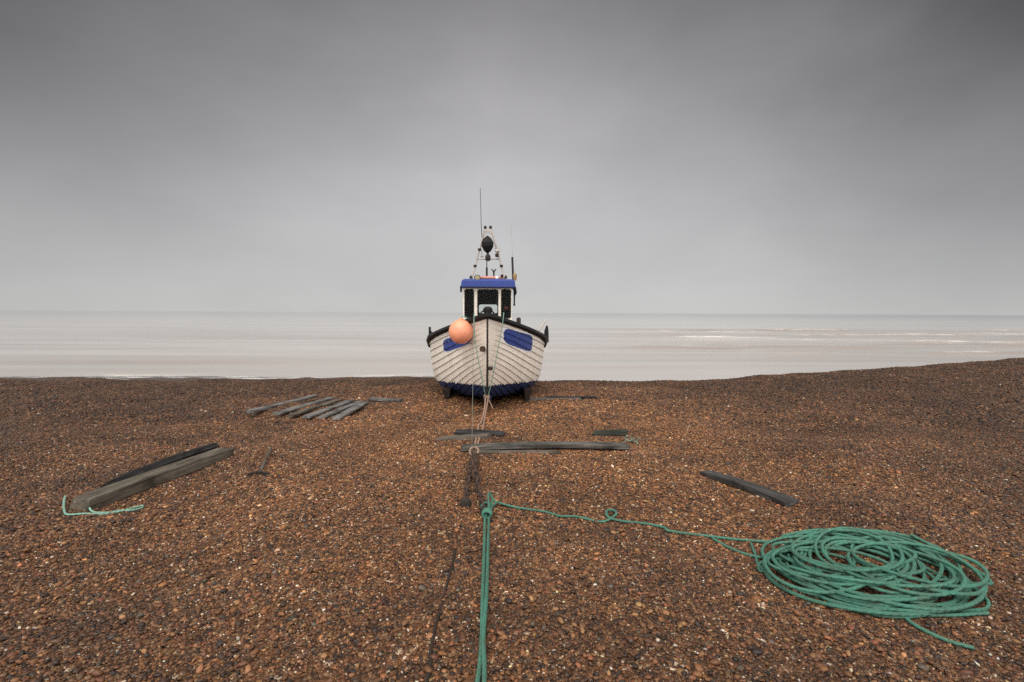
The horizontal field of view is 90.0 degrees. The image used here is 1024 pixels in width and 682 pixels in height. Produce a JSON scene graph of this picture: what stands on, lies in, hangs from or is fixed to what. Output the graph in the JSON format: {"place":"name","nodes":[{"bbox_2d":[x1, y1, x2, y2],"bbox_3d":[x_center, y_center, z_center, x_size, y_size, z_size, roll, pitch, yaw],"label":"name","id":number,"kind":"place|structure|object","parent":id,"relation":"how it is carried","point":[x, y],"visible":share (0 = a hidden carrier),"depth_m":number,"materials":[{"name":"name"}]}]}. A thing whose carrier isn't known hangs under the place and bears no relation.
{"place":"outdoors","nodes":[
{"label":"outdoors","id":0,"kind":"place"},
{"bbox_2d":[480,276,503,278],"bbox_3d":[-0.587,-1.611,13.203,0.760,0.084,0.760,0,3,0],"label":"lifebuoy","id":1,"kind":"object","parent":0,"point":[490,277],"visible":0.42,"depth_m":12.86,"materials":[{"name":"red plastic"}]},
{"bbox_2d":[0,357,1023,681],"bbox_3d":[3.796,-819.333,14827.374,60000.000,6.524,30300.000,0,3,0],"label":"shingle beach","id":2,"kind":"structure","parent":0,"point":[374,502],"depth_m":4.00,"materials":[{"name":"brown gravel"}]},
{"bbox_2d":[62,496,143,515],"bbox_3d":[-3.634,1.446,4.465,0.677,0.128,0.309,0,3,-8],"label":"rope offcut","id":3,"kind":"object","parent":2,"relation":"on","point":[104,513],"visible":0.94,"depth_m":4.41,"materials":[{"name":"green fabric"}]},
{"bbox_2d":[70,448,234,511],"bbox_3d":[-3.639,1.396,5.378,0.206,0.119,1.941,1,2,7],"label":"timber baulk","id":4,"kind":"object","parent":2,"relation":"on","point":[110,493],"visible":0.96,"depth_m":5.06,"materials":[{"name":"grey wood"}]},
{"bbox_2d":[100,443,219,486],"bbox_3d":[-3.800,1.341,5.649,0.165,0.092,1.548,-28,0,5],"label":"plank","id":5,"kind":"object","parent":2,"relation":"on","point":[173,458],"visible":0.73,"depth_m":5.54,"materials":[{"name":"grey wood"}]},
{"bbox_2d":[246,447,271,477],"bbox_3d":[-2.889,1.384,5.863,0.235,0.073,1.221,-1,3,-24],"label":"pickaxe","id":6,"kind":"object","parent":2,"relation":"on","point":[261,467],"visible":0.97,"depth_m":5.44,"materials":[{"name":"metal"}]},
{"bbox_2d":[246,395,318,412],"bbox_3d":[-4.594,1.261,10.455,0.152,0.062,2.637,0,0,4],"label":"board","id":7,"kind":"object","parent":2,"relation":"on","point":[259,409],"visible":0.9,"depth_m":9.97,"materials":[{"name":"grey wood"}]},
{"bbox_2d":[272,397,335,414],"bbox_3d":[-4.075,1.273,10.221,0.142,0.045,2.577,0,0,2],"label":"board","id":8,"kind":"object","parent":2,"relation":"on","point":[284,411],"visible":0.96,"depth_m":9.80,"materials":[{"name":"grey wood"}]},
{"bbox_2d":[287,399,342,416],"bbox_3d":[-3.794,1.286,10.028,0.122,0.051,2.452,0,0,1],"label":"board","id":9,"kind":"object","parent":2,"relation":"on","point":[296,413],"visible":0.99,"depth_m":9.70,"materials":[{"name":"grey wood"}]},
{"bbox_2d":[302,399,354,417],"bbox_3d":[-3.552,1.316,10.092,0.156,0.051,2.528,0,0,0],"label":"board","id":10,"kind":"object","parent":2,"relation":"on","point":[325,410],"visible":0.98,"depth_m":9.75,"materials":[{"name":"grey wood"}]},
{"bbox_2d":[318,401,362,418],"bbox_3d":[-3.309,1.328,10.035,0.137,0.043,2.422,0,0,-1],"label":"board","id":11,"kind":"object","parent":2,"relation":"on","point":[334,412],"visible":0.8,"depth_m":9.62,"materials":[{"name":"grey wood"}]},
{"bbox_2d":[331,402,368,419],"bbox_3d":[-3.058,1.313,9.827,0.157,0.050,2.471,0,-1,-4],"label":"board","id":12,"kind":"object","parent":2,"relation":"on","point":[344,413],"visible":1,"depth_m":9.40,"materials":[{"name":"grey wood"}]},
{"bbox_2d":[369,397,402,401],"bbox_3d":[-2.784,1.292,11.256,0.958,0.062,0.134,-1,2,32],"label":"board","id":13,"kind":"object","parent":2,"relation":"on","point":[385,399],"visible":1,"depth_m":11.19,"materials":[{"name":"grey wood"}]},
{"bbox_2d":[425,540,457,681],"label":"cable","id":14,"kind":"object","parent":2,"relation":"on","point":[435,626],"visible":0.88,"depth_m":2.71,"materials":[{"name":"metal"}]},
{"bbox_2d":[435,433,491,440],"bbox_3d":[-0.700,1.376,7.275,0.822,0.064,0.176,-6,2,13],"label":"plank","id":15,"kind":"object","parent":2,"relation":"on","point":[470,436],"visible":0.84,"depth_m":7.22,"materials":[{"name":"grey wood"}]},
{"bbox_2d":[460,446,486,506],"bbox_3d":[-0.442,1.427,5.569,0.245,0.122,2.005,0,3,-6],"label":"chain","id":16,"kind":"object","parent":2,"relation":"on","point":[472,469],"visible":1,"depth_m":5.32,"materials":[{"name":"metal"}]},
{"bbox_2d":[454,429,504,436],"bbox_3d":[-0.467,1.330,7.425,0.728,0.049,0.219,2,3,6],"label":"plank","id":17,"kind":"object","parent":2,"relation":"on","point":[474,431],"visible":0.91,"depth_m":7.38,"materials":[{"name":"grey wood"}]},
{"bbox_2d":[472,394,492,450],"bbox_3d":[-0.458,1.264,8.274,0.204,0.276,3.449,0,3,0],"label":"tow rope","id":18,"kind":"object","parent":2,"relation":"on","point":[484,409],"visible":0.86,"depth_m":8.98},
{"bbox_2d":[475,492,496,681],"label":"hauling rope","id":19,"kind":"object","parent":2,"relation":"on","point":[485,510],"visible":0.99,"depth_m":2.97,"materials":[{"name":"fabric"}]},
{"bbox_2d":[426,189,548,402],"bbox_3d":[-0.598,-1.265,12.929,3.022,5.394,7.135,0,3,-3],"label":"fishing boat","id":20,"kind":"object","parent":2,"relation":"on","point":[518,365],"visible":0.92,"depth_m":10.90,"materials":[{"name":"white paint"}]},
{"bbox_2d":[449,316,472,343],"bbox_3d":[-0.984,-0.216,9.875,0.471,0.546,0.471,0,3,0],"label":"mooring buoy","id":21,"kind":"object","parent":20,"relation":"hanging from","point":[461,330],"visible":0.96,"depth_m":9.71,"materials":[{"name":"orange plastic"}]},
{"bbox_2d":[472,319,473,427],"bbox_3d":[-0.612,0.504,8.003,0.007,1.655,3.061,0,3,-4],"label":"bow line","id":22,"kind":"object","parent":20,"relation":"hanging from","point":[472,389],"visible":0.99,"depth_m":7.60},
{"bbox_2d":[474,313,485,395],"bbox_3d":[-0.614,0.271,9.704,0.222,1.615,0.342,0,3,0],"label":"bow line","id":23,"kind":"object","parent":20,"relation":"hanging from","point":[477,353],"visible":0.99,"depth_m":9.60,"materials":[{"name":"grey fabric"}]},
{"bbox_2d":[488,312,503,395],"bbox_3d":[-0.310,0.261,9.800,0.313,1.627,0.331,0,3,0],"label":"bow line","id":24,"kind":"object","parent":20,"relation":"hanging from","point":[497,353],"visible":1,"depth_m":9.66,"materials":[{"name":"grey fabric"}]},
{"bbox_2d":[471,450,560,454],"bbox_3d":[0.042,1.431,6.539,1.159,0.058,0.109,0,3,2],"label":"plank","id":25,"kind":"object","parent":2,"relation":"on","point":[519,451],"visible":0.56,"depth_m":6.51,"materials":[{"name":"grey wood"}]},
{"bbox_2d":[460,441,629,451],"bbox_3d":[0.447,1.388,6.762,2.249,0.086,0.194,1,3,-5],"label":"plank","id":26,"kind":"object","parent":2,"relation":"on","point":[553,444],"visible":0.96,"depth_m":6.72,"materials":[{"name":"grey wood"}]},
{"bbox_2d":[523,397,581,400],"bbox_3d":[0.912,1.305,11.487,1.344,0.048,0.225,1,3,-12],"label":"skid timber","id":27,"kind":"object","parent":2,"relation":"on","point":[547,398],"visible":0.57,"depth_m":11.44,"materials":[{"name":"grey wood"}]},
{"bbox_2d":[547,396,596,398],"bbox_3d":[1.373,1.299,11.737,1.172,0.059,0.167,1,3,-12],"label":"skid timber","id":28,"kind":"object","parent":2,"relation":"on","point":[588,397],"visible":0.62,"depth_m":11.72,"materials":[{"name":"grey wood"}]},
{"bbox_2d":[592,429,627,436],"bbox_3d":[1.514,1.423,7.904,0.536,0.045,0.370,-3,2,17],"label":"plank","id":29,"kind":"object","parent":2,"relation":"on","point":[621,432],"visible":0.92,"depth_m":7.84,"materials":[{"name":"grey wood"}]},
{"bbox_2d":[622,435,640,443],"bbox_3d":[1.722,1.422,7.388,0.264,0.047,0.415,1,3,21],"label":"twine","id":30,"kind":"object","parent":2,"relation":"on","point":[636,442],"visible":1,"depth_m":7.36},
{"bbox_2d":[490,499,993,649],"bbox_3d":[1.418,1.451,3.968,3.495,0.228,1.205,2,4,34],"label":"rope coil","id":31,"kind":"object","parent":2,"relation":"on","point":[813,580],"visible":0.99,"depth_m":3.24,"materials":[{"name":"green fabric"}]},
{"bbox_2d":[700,470,799,506],"bbox_3d":[2.294,1.431,5.044,0.178,0.068,1.117,-1,1,-22],"label":"plank","id":32,"kind":"object","parent":2,"relation":"on","point":[780,498],"visible":0.97,"depth_m":4.90,"materials":[{"name":"grey wood"}]},
{"bbox_2d":[0,310,1023,380],"bbox_3d":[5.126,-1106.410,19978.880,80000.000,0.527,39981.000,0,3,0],"label":"sea","id":33,"kind":"structure","parent":0,"point":[639,346],"depth_m":61.10,"materials":[{"name":"liquid"}]},
{"bbox_2d":[0,0,1023,314],"label":"sky","id":34,"kind":"structure","parent":0,"point":[637,156],"materials":[{"name":"grey"}]}
]}

